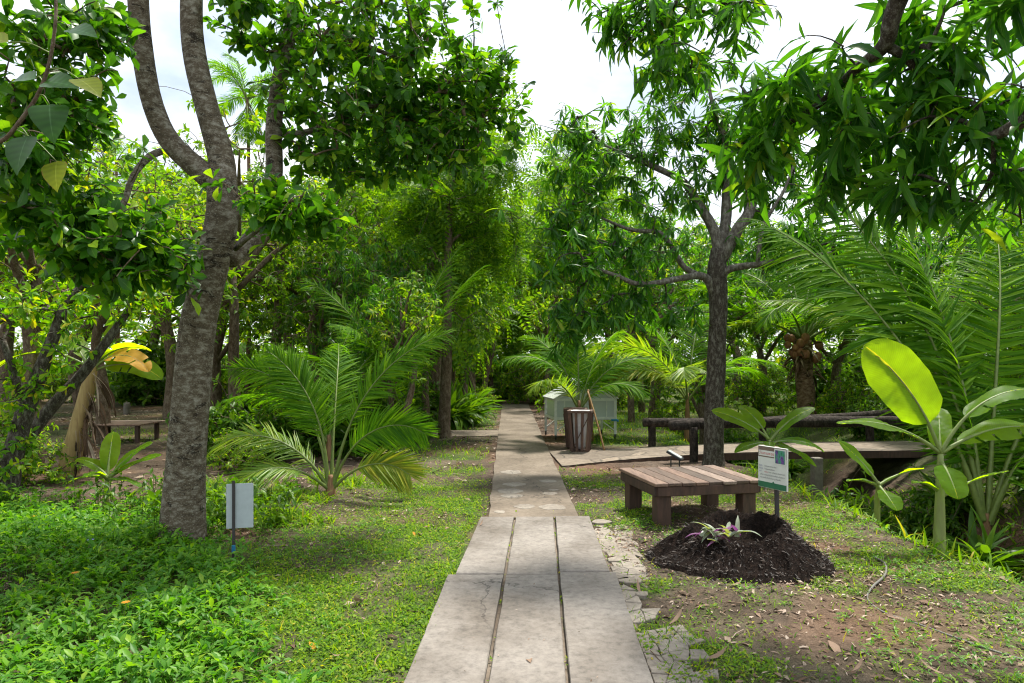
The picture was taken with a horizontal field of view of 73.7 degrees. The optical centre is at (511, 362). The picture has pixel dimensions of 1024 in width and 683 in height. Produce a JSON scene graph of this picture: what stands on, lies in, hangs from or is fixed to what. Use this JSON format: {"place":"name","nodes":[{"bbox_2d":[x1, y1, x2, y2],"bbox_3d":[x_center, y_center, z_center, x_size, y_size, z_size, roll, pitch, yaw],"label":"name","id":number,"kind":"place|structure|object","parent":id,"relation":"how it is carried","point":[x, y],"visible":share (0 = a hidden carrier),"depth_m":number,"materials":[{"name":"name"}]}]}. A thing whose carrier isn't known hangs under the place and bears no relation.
{"place":"outdoors","nodes":[
{"label":"outdoors","id":0,"kind":"place"},
{"bbox_2d":[86,133,165,343],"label":"broadleaf tree","id":1,"kind":"object","parent":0,"point":[135,162],"visible":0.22,"depth_m":27.93,"materials":[{"name":"green plant"}]},
{"bbox_2d":[430,430,498,436],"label":"side path","id":2,"kind":"structure","parent":0,"point":[475,433],"depth_m":15.37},
{"bbox_2d":[0,370,1023,682],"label":"ground","id":3,"kind":"structure","parent":0,"point":[824,614],"depth_m":5.24,"materials":[{"name":"soil"}]},
{"bbox_2d":[0,372,58,457],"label":"shrub","id":4,"kind":"object","parent":3,"relation":"on","point":[8,416],"visible":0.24,"depth_m":9.14,"materials":[{"name":"green plant"}]},
{"bbox_2d":[0,431,85,487],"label":"shrub","id":5,"kind":"object","parent":3,"relation":"on","point":[39,469],"visible":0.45,"depth_m":8.60,"materials":[{"name":"green plant"}]},
{"bbox_2d":[0,0,102,191],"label":"leaved vine","id":6,"kind":"object","parent":3,"relation":"on","point":[49,121],"visible":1,"depth_m":2.98,"materials":[{"name":"green plant"}]},
{"bbox_2d":[0,142,130,295],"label":"broadleaf tree","id":7,"kind":"object","parent":3,"relation":"on","point":[105,171],"visible":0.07,"depth_m":10.49,"materials":[{"name":"green plant"}]},
{"bbox_2d":[0,155,142,402],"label":"broadleaf tree","id":8,"kind":"object","parent":3,"relation":"on","point":[9,339],"depth_m":24.70,"materials":[{"name":"green plant"}]},
{"bbox_2d":[0,296,169,476],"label":"old banana plant","id":9,"kind":"object","parent":3,"relation":"on","point":[77,441],"visible":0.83,"depth_m":9.28,"materials":[{"name":"beige plant"}]},
{"bbox_2d":[0,267,187,508],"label":"leaning shrub tree","id":10,"kind":"object","parent":3,"relation":"on","point":[24,429],"visible":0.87,"depth_m":7.23,"materials":[{"name":"green plant"}]},
{"bbox_2d":[68,432,160,504],"bbox_3d":[-4.423,1.240,7.448,0.911,0.909,0.608,0,0,16],"label":"banana sucker","id":11,"kind":"object","parent":3,"relation":"on","point":[109,452],"visible":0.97,"depth_m":7.55,"materials":[{"name":"green plant"}]},
{"bbox_2d":[68,420,164,442],"bbox_3d":[-7.600,1.349,13.200,1.306,0.395,1.027,0,0,0],"label":"bench","id":12,"kind":"object","parent":3,"relation":"on","point":[137,424],"visible":0.52,"depth_m":13.16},
{"bbox_2d":[0,115,242,462],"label":"yellow green tree","id":13,"kind":"object","parent":3,"relation":"on","point":[29,333],"visible":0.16,"depth_m":9.39,"materials":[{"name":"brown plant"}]},
{"bbox_2d":[1,129,248,406],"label":"broadleaf tree","id":14,"kind":"object","parent":3,"relation":"on","point":[74,394],"visible":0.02,"depth_m":21.66,"materials":[{"name":"green plant"}]},
{"bbox_2d":[106,336,165,407],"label":"broadleaf shrub","id":15,"kind":"object","parent":3,"relation":"on","point":[122,394],"visible":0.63,"depth_m":23.43,"materials":[{"name":"green plant"}]},
{"bbox_2d":[102,317,172,403],"bbox_3d":[-13.076,-0.089,25.382,3.891,3.713,4.295,0,0,43],"label":"broadleaf shrub","id":16,"kind":"object","parent":3,"relation":"on","point":[158,353],"visible":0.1,"depth_m":24.63,"materials":[{"name":"green plant"}]},
{"bbox_2d":[0,171,286,443],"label":"yellow green tree","id":17,"kind":"object","parent":3,"relation":"on","point":[98,330],"visible":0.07,"depth_m":12.88,"materials":[{"name":"green plant"}]},
{"bbox_2d":[67,142,286,419],"bbox_3d":[-8.809,-2.041,17.630,7.110,7.521,7.148,0,0,23],"label":"broadleaf tree","id":18,"kind":"object","parent":3,"relation":"on","point":[165,327],"visible":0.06,"depth_m":17.41,"materials":[{"name":"green plant"}]},
{"bbox_2d":[68,153,311,408],"bbox_3d":[-10.263,-2.430,23.288,8.773,8.441,7.886,0,0,0],"label":"dark leaved tree","id":19,"kind":"object","parent":3,"relation":"on","point":[218,356],"visible":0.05,"depth_m":22.89,"materials":[{"name":"green plant"}]},
{"bbox_2d":[165,374,277,464],"bbox_3d":[-4.689,0.943,10.974,1.588,1.574,1.439,0,0,-41],"label":"broadleaf shrub","id":20,"kind":"object","parent":3,"relation":"on","point":[233,418],"visible":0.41,"depth_m":10.86,"materials":[{"name":"green plant"}]},
{"bbox_2d":[72,76,387,409],"bbox_3d":[-5.372,-1.729,13.853,5.046,7.049,6.881,0,0,47],"label":"broadleaf tree","id":21,"kind":"object","parent":3,"relation":"on","point":[234,311],"visible":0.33,"depth_m":13.72,"materials":[{"name":"green plant"}]},
{"bbox_2d":[226,481,252,560],"bbox_3d":[-2.198,1.280,5.512,0.205,0.660,0.035,0,0,-14],"label":"board sign","id":22,"kind":"object","parent":3,"relation":"on","point":[239,505],"visible":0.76,"depth_m":5.51,"materials":[{"name":"metal"}]},
{"bbox_2d":[207,415,282,473],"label":"shrub","id":23,"kind":"object","parent":3,"relation":"on","point":[244,460],"visible":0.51,"depth_m":9.99,"materials":[{"name":"green plant"}]},
{"bbox_2d":[208,48,292,393],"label":"areca palm","id":24,"kind":"object","parent":3,"relation":"on","point":[250,135],"visible":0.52,"depth_m":23.88,"materials":[{"name":"green plant"}]},
{"bbox_2d":[149,170,394,416],"bbox_3d":[-6.547,-2.089,18.963,6.800,7.848,6.838,0,0,-32],"label":"broadleaf tree","id":25,"kind":"object","parent":3,"relation":"on","point":[277,302],"visible":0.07,"depth_m":18.80,"materials":[{"name":"green plant"}]},
{"bbox_2d":[225,385,320,460],"bbox_3d":[-4.038,1.019,11.561,1.599,1.413,1.764,0,0,-12],"label":"broadleaf shrub","id":26,"kind":"object","parent":3,"relation":"on","point":[282,421],"visible":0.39,"depth_m":11.27,"materials":[{"name":"green plant"}]},
{"bbox_2d":[0,0,561,554],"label":"jackfruit tree","id":27,"kind":"object","parent":3,"relation":"on","point":[110,248],"visible":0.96,"depth_m":5.85,"materials":[{"name":"green plant"}]},
{"bbox_2d":[223,319,394,460],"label":"young palm","id":28,"kind":"object","parent":3,"relation":"on","point":[327,439],"visible":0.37,"depth_m":11.51,"materials":[{"name":"green plant"}]},
{"bbox_2d":[276,361,351,453],"bbox_3d":[-3.554,0.857,12.573,1.918,1.831,2.118,0,0,-9],"label":"broadleaf shrub","id":29,"kind":"object","parent":3,"relation":"on","point":[314,439],"visible":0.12,"depth_m":12.04,"materials":[{"name":"green plant"}]},
{"bbox_2d":[215,163,417,387],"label":"feathery tree","id":30,"kind":"object","parent":3,"relation":"on","point":[291,289],"visible":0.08,"depth_m":19.20,"materials":[{"name":"green plant"}]},
{"bbox_2d":[219,201,431,382],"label":"dark leaved tree","id":31,"kind":"object","parent":3,"relation":"on","point":[304,298],"visible":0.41,"depth_m":15.45,"materials":[{"name":"green plant"}]},
{"bbox_2d":[206,325,454,499],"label":"young coconut palm","id":32,"kind":"object","parent":3,"relation":"on","point":[398,471],"visible":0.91,"depth_m":8.26,"materials":[{"name":"green plant"}]},
{"bbox_2d":[283,156,422,398],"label":"broadleaf tree","id":33,"kind":"object","parent":3,"relation":"on","point":[356,214],"visible":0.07,"depth_m":18.34,"materials":[{"name":"green plant"}]},
{"bbox_2d":[308,381,410,458],"bbox_3d":[-2.641,1.101,11.825,1.976,1.709,2.217,0,0,-1],"label":"strap leaf plant","id":34,"kind":"object","parent":3,"relation":"on","point":[340,429],"visible":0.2,"depth_m":11.55,"materials":[{"name":"green plant"}]},
{"bbox_2d":[286,211,442,387],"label":"background mango tree","id":35,"kind":"object","parent":3,"relation":"on","point":[353,287],"visible":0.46,"depth_m":14.17,"materials":[{"name":"green plant"}]},
{"bbox_2d":[254,240,491,411],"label":"tall young palm","id":36,"kind":"object","parent":3,"relation":"on","point":[349,330],"visible":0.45,"depth_m":12.89,"materials":[{"name":"green plant"}]},
{"bbox_2d":[326,248,456,450],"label":"background mango tree","id":37,"kind":"object","parent":3,"relation":"on","point":[372,300],"visible":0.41,"depth_m":12.01,"materials":[{"name":"green plant"}]},
{"bbox_2d":[357,270,441,454],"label":"slim tree","id":38,"kind":"object","parent":3,"relation":"on","point":[392,337],"visible":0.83,"depth_m":11.54,"materials":[{"name":"green plant"}]},
{"bbox_2d":[380,388,438,444],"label":"broadleaf shrub","id":39,"kind":"object","parent":3,"relation":"on","point":[418,403],"visible":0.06,"depth_m":13.92,"materials":[{"name":"green plant"}]},
{"bbox_2d":[345,236,478,392],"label":"broadleaf tree","id":40,"kind":"object","parent":3,"relation":"on","point":[382,262],"visible":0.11,"depth_m":16.52,"materials":[{"name":"green plant"}]},
{"bbox_2d":[386,257,462,429],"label":"slim tree","id":41,"kind":"object","parent":3,"relation":"on","point":[426,395],"visible":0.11,"depth_m":15.60,"materials":[{"name":"green plant"}]},
{"bbox_2d":[320,179,541,365],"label":"feathery tree","id":42,"kind":"object","parent":3,"relation":"on","point":[515,349],"depth_m":30.64,"materials":[{"name":"green plant"}]},
{"bbox_2d":[398,369,465,429],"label":"broadleaf shrub","id":43,"kind":"object","parent":3,"relation":"on","point":[434,402],"visible":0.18,"depth_m":16.50,"materials":[{"name":"green plant"}]},
{"bbox_2d":[329,42,574,400],"bbox_3d":[-1.872,-2.993,16.626,6.843,9.726,6.745,0,0,30],"label":"feathery tree","id":44,"kind":"object","parent":3,"relation":"on","point":[435,371],"visible":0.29,"depth_m":15.13,"materials":[{"name":"green plant"}]},
{"bbox_2d":[421,374,488,429],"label":"strap leaf plant","id":45,"kind":"object","parent":3,"relation":"on","point":[456,401],"visible":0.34,"depth_m":16.74,"materials":[{"name":"green plant"}]},
{"bbox_2d":[372,107,550,437],"bbox_3d":[-0.981,-1.839,14.856,3.908,7.137,3.376,0,0,0],"label":"slim feathery tree","id":46,"kind":"object","parent":3,"relation":"on","point":[480,243],"visible":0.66,"depth_m":14.71,"materials":[{"name":"green plant"}]},
{"bbox_2d":[429,352,506,397],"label":"shrub","id":47,"kind":"object","parent":3,"relation":"on","point":[480,376],"visible":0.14,"depth_m":27.41,"materials":[{"name":"green plant"}]},
{"bbox_2d":[442,276,497,401],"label":"slim tree","id":48,"kind":"object","parent":3,"relation":"on","point":[465,385],"visible":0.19,"depth_m":18.63,"materials":[{"name":"green plant"}]},
{"bbox_2d":[456,380,500,427],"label":"strap leaf plant","id":49,"kind":"object","parent":3,"relation":"on","point":[485,411],"visible":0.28,"depth_m":17.32,"materials":[{"name":"green plant"}]},
{"bbox_2d":[456,379,505,418],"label":"strap leaf plant","id":50,"kind":"object","parent":3,"relation":"on","point":[481,394],"visible":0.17,"depth_m":19.85,"materials":[{"name":"green plant"}]},
{"bbox_2d":[462,272,514,399],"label":"slim tree","id":51,"kind":"object","parent":3,"relation":"on","point":[491,356],"visible":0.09,"depth_m":23.94,"materials":[{"name":"green plant"}]},
{"bbox_2d":[460,270,526,388],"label":"background mango tree","id":52,"kind":"object","parent":3,"relation":"on","point":[511,341],"visible":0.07,"depth_m":23.02,"materials":[{"name":"green plant"}]},
{"bbox_2d":[478,342,532,398],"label":"broadleaf shrub","id":53,"kind":"object","parent":3,"relation":"on","point":[497,392],"visible":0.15,"depth_m":30.26,"materials":[{"name":"green plant"}]},
{"bbox_2d":[0,467,1023,682],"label":"ground cover","id":54,"kind":"object","parent":3,"relation":"on","point":[75,534],"visible":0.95,"depth_m":4.49,"materials":[{"name":"green plant"}]},
{"bbox_2d":[0,409,1023,682],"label":"leaf litter","id":55,"kind":"object","parent":3,"relation":"on","point":[806,587],"visible":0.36,"depth_m":5.12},
{"bbox_2d":[0,224,1023,386],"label":"wood","id":56,"kind":"object","parent":3,"relation":"on","point":[728,356],"visible":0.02,"depth_m":41.63,"materials":[{"name":"green plant"}]},
{"bbox_2d":[497,340,559,403],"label":"shrub","id":57,"kind":"object","parent":3,"relation":"on","point":[521,381],"visible":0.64,"depth_m":26.21,"materials":[{"name":"green plant"}]},
{"bbox_2d":[508,281,560,403],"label":"slim tree","id":58,"kind":"object","parent":3,"relation":"on","point":[525,320],"visible":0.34,"depth_m":26.92,"materials":[{"name":"green plant"}]},
{"bbox_2d":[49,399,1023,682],"bbox_3d":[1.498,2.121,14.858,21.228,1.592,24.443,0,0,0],"label":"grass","id":59,"kind":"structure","parent":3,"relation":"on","point":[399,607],"depth_m":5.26,"materials":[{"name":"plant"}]},
{"bbox_2d":[519,284,576,410],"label":"slim tree","id":60,"kind":"object","parent":3,"relation":"on","point":[544,327],"visible":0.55,"depth_m":22.94,"materials":[{"name":"green plant"}]},
{"bbox_2d":[494,308,660,406],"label":"young coconut palm","id":61,"kind":"object","parent":3,"relation":"on","point":[567,381],"visible":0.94,"depth_m":13.31,"materials":[{"name":"green plant"}]},
{"bbox_2d":[543,378,618,439],"bbox_3d":[1.465,0.968,14.745,1.409,1.261,1.132,0,0,-9],"label":"glazed box","id":62,"kind":"object","parent":3,"relation":"on","point":[605,407],"visible":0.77,"depth_m":14.31,"materials":[{"name":"glass"}]},
{"bbox_2d":[487,144,693,379],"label":"feathery tree","id":63,"kind":"object","parent":3,"relation":"on","point":[541,256],"visible":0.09,"depth_m":28.13,"materials":[{"name":"green plant"}]},
{"bbox_2d":[504,112,688,359],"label":"feathery tree","id":64,"kind":"object","parent":3,"relation":"on","point":[591,126],"visible":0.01,"depth_m":41.30,"materials":[{"name":"green plant"}]},
{"bbox_2d":[532,235,673,389],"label":"broadleaf tree","id":65,"kind":"object","parent":3,"relation":"on","point":[561,277],"visible":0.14,"depth_m":26.87,"materials":[{"name":"green plant"}]},
{"bbox_2d":[534,189,718,401],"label":"broadleaf tree","id":66,"kind":"object","parent":3,"relation":"on","point":[601,229],"visible":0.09,"depth_m":26.34,"materials":[{"name":"green plant"}]},
{"bbox_2d":[594,270,659,422],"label":"slim tree","id":67,"kind":"object","parent":3,"relation":"on","point":[631,412],"visible":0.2,"depth_m":18.39,"materials":[{"name":"green plant"}]},
{"bbox_2d":[591,519,718,682],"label":"broken paving","id":68,"kind":"structure","parent":3,"relation":"on","point":[633,601],"depth_m":4.14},
{"bbox_2d":[567,167,766,417],"bbox_3d":[4.316,-1.719,19.924,5.637,7.274,6.602,0,0,7],"label":"background mango tree","id":69,"kind":"object","parent":3,"relation":"on","point":[666,274],"visible":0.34,"depth_m":19.34,"materials":[{"name":"green plant"}]},
{"bbox_2d":[643,393,698,436],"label":"shrub","id":70,"kind":"object","parent":3,"relation":"on","point":[662,412],"visible":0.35,"depth_m":18.90,"materials":[{"name":"green plant"}]},
{"bbox_2d":[484,45,859,466],"bbox_3d":[2.612,-1.774,10.620,6.223,6.960,2.518,0,0,-7],"label":"mango tree","id":71,"kind":"object","parent":3,"relation":"on","point":[726,241],"visible":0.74,"depth_m":10.51,"materials":[{"name":"green plant"}]},
{"bbox_2d":[568,304,784,441],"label":"yellowing palm","id":72,"kind":"object","parent":3,"relation":"on","point":[685,374],"visible":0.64,"depth_m":14.56,"materials":[{"name":"green plant"}]},
{"bbox_2d":[619,465,760,525],"bbox_3d":[1.860,1.411,7.249,1.151,0.469,1.040,0,0,-11],"label":"bench","id":73,"kind":"object","parent":3,"relation":"on","point":[709,484],"visible":0.87,"depth_m":6.89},
{"bbox_2d":[629,269,800,443],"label":"dark leaved tree","id":74,"kind":"object","parent":3,"relation":"on","point":[699,395],"visible":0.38,"depth_m":17.37,"materials":[{"name":"green plant"}]},
{"bbox_2d":[631,193,802,400],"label":"broadleaf tree","id":75,"kind":"object","parent":3,"relation":"on","point":[737,352],"visible":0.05,"depth_m":26.81,"materials":[{"name":"green plant"}]},
{"bbox_2d":[549,441,930,467],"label":"bridge walk","id":76,"kind":"structure","parent":3,"relation":"on","point":[831,450],"depth_m":11.62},
{"bbox_2d":[567,409,593,451],"bbox_3d":[1.228,1.215,12.260,0.446,0.730,0.446,0,0,13],"label":"slatted bin","id":77,"kind":"object","parent":76,"relation":"on","point":[573,447],"visible":0.91,"depth_m":12.09,"materials":[{"name":"brown wood"}]},
{"bbox_2d":[605,507,877,593],"bbox_3d":[1.842,1.463,5.630,2.192,0.443,1.858,0,0,0],"label":"soil mound","id":78,"kind":"object","parent":3,"relation":"on","point":[779,550],"visible":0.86,"depth_m":5.28,"materials":[{"name":"soil"}]},
{"bbox_2d":[685,516,761,545],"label":"oyster plant","id":79,"kind":"object","parent":78,"relation":"on","point":[715,533],"visible":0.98,"depth_m":5.43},
{"bbox_2d":[758,445,787,517],"bbox_3d":[2.258,1.135,5.856,0.082,0.830,0.320,0,0,-24],"label":"info sign","id":80,"kind":"object","parent":78,"relation":"on","point":[772,467],"visible":1,"depth_m":5.84,"materials":[{"name":"white"}]},
{"bbox_2d":[724,428,758,465],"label":"broadleaf shrub","id":81,"kind":"object","parent":3,"relation":"on","point":[735,438],"visible":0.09,"depth_m":16.74,"materials":[{"name":"green plant"}]},
{"bbox_2d":[680,205,837,412],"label":"background mango tree","id":82,"kind":"object","parent":3,"relation":"on","point":[759,353],"visible":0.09,"depth_m":20.62,"materials":[{"name":"green plant"}]},
{"bbox_2d":[724,360,796,414],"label":"shrub","id":83,"kind":"object","parent":3,"relation":"on","point":[764,400],"visible":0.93,"depth_m":19.79,"materials":[{"name":"green plant"}]},
{"bbox_2d":[712,405,823,466],"bbox_3d":[3.436,1.160,9.226,1.390,1.132,0.768,0,0,0],"label":"banana plant","id":84,"kind":"object","parent":3,"relation":"on","point":[751,419],"visible":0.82,"depth_m":9.22,"materials":[{"name":"green plant"}]},
{"bbox_2d":[642,409,893,446],"bbox_3d":[4.857,1.696,12.894,4.851,1.610,0.285,0,0,-6],"label":"log railing","id":85,"kind":"object","parent":3,"relation":"on","point":[651,424],"visible":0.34,"depth_m":12.88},
{"bbox_2d":[672,239,900,414],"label":"coconut palm","id":86,"kind":"object","parent":3,"relation":"on","point":[801,352],"visible":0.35,"depth_m":16.84,"materials":[{"name":"green plant"}]},
{"bbox_2d":[568,0,1023,278],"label":"overhanging mango tree","id":87,"kind":"object","parent":3,"relation":"on","point":[851,124],"visible":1,"depth_m":4.20,"materials":[{"name":"green plant"}]},
{"bbox_2d":[668,416,937,461],"bbox_3d":[5.074,1.490,11.342,5.070,1.223,0.230,0,0,-7],"label":"log railing","id":88,"kind":"object","parent":3,"relation":"on","point":[693,426],"visible":0.4,"depth_m":11.21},
{"bbox_2d":[810,457,822,498],"bbox_3d":[4.888,2.070,10.950,0.140,1.100,0.140,0,0,-6],"label":"concrete post","id":89,"kind":"object","parent":3,"relation":"on","point":[816,476],"visible":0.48,"depth_m":10.88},
{"bbox_2d":[780,333,857,410],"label":"broadleaf shrub","id":90,"kind":"object","parent":3,"relation":"on","point":[826,376],"visible":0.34,"depth_m":21.55,"materials":[{"name":"green plant"}]},
{"bbox_2d":[779,339,880,399],"bbox_3d":[12.820,0.079,27.121,4.134,3.433,3.745,0,0,1],"label":"broadleaf shrub","id":91,"kind":"object","parent":3,"relation":"on","point":[857,371],"visible":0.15,"depth_m":26.41,"materials":[{"name":"green plant"}]},
{"bbox_2d":[732,217,948,412],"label":"background mango tree","id":92,"kind":"object","parent":3,"relation":"on","point":[836,362],"visible":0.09,"depth_m":19.91,"materials":[{"name":"green plant"}]},
{"bbox_2d":[810,362,879,413],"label":"shrub","id":93,"kind":"object","parent":3,"relation":"on","point":[839,406],"visible":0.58,"depth_m":16.00,"materials":[{"name":"green plant"}]},
{"bbox_2d":[806,466,899,530],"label":"broadleaf shrub","id":94,"kind":"object","parent":3,"relation":"on","point":[869,507],"visible":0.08,"depth_m":9.96,"materials":[{"name":"green plant"}]},
{"bbox_2d":[834,386,893,440],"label":"broadleaf shrub","id":95,"kind":"object","parent":3,"relation":"on","point":[858,431],"visible":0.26,"depth_m":13.89,"materials":[{"name":"green plant"}]},
{"bbox_2d":[754,223,997,353],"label":"slender palm","id":96,"kind":"object","parent":3,"relation":"on","point":[787,301],"visible":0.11,"depth_m":15.16,"materials":[{"name":"green plant"}]},
{"bbox_2d":[736,168,1023,536],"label":"palm","id":97,"kind":"object","parent":3,"relation":"on","point":[957,382],"visible":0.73,"depth_m":9.06,"materials":[{"name":"green plant"}]},
{"bbox_2d":[838,441,923,521],"bbox_3d":[3.906,1.292,7.054,0.897,0.933,0.489,0,0,0],"label":"banana sucker","id":98,"kind":"object","parent":3,"relation":"on","point":[891,500],"visible":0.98,"depth_m":7.13,"materials":[{"name":"green plant"}]},
{"bbox_2d":[871,459,971,547],"bbox_3d":[5.582,2.021,9.345,1.279,1.413,1.412,0,0,-35],"label":"broadleaf shrub","id":99,"kind":"object","parent":3,"relation":"on","point":[918,515],"visible":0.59,"depth_m":9.15,"materials":[{"name":"green plant"}]},
{"bbox_2d":[837,338,1023,552],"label":"banana plant","id":100,"kind":"object","parent":3,"relation":"on","point":[901,381],"visible":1,"depth_m":6.03,"materials":[{"name":"green plant"}]},
{"bbox_2d":[857,179,1018,373],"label":"background mango tree","id":101,"kind":"object","parent":3,"relation":"on","point":[925,247],"visible":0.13,"depth_m":16.49,"materials":[{"name":"green plant"}]},
{"bbox_2d":[866,556,1023,660],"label":"garden hose","id":102,"kind":"object","parent":3,"relation":"on","point":[880,580],"visible":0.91,"depth_m":4.35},
{"bbox_2d":[888,176,1023,410],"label":"feathery tree","id":103,"kind":"object","parent":3,"relation":"on","point":[946,274],"visible":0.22,"depth_m":11.52,"materials":[{"name":"green plant"}]},
{"bbox_2d":[896,450,1023,525],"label":"strap leaf plant","id":104,"kind":"object","parent":3,"relation":"on","point":[956,502],"visible":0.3,"depth_m":9.41,"materials":[{"name":"green plant"}]},
{"bbox_2d":[920,502,1023,582],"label":"strap leaf plant","id":105,"kind":"object","parent":3,"relation":"on","point":[977,544],"visible":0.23,"depth_m":8.12,"materials":[{"name":"green plant"}]},
{"bbox_2d":[0,0,1023,361],"label":"sky","id":106,"kind":"structure","parent":0,"point":[554,51],"materials":[{"name":"white"}]},
{"bbox_2d":[404,404,653,682],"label":"path","id":107,"kind":"structure","parent":0,"point":[472,615],"depth_m":4.56,"materials":[{"name":"concrete"}]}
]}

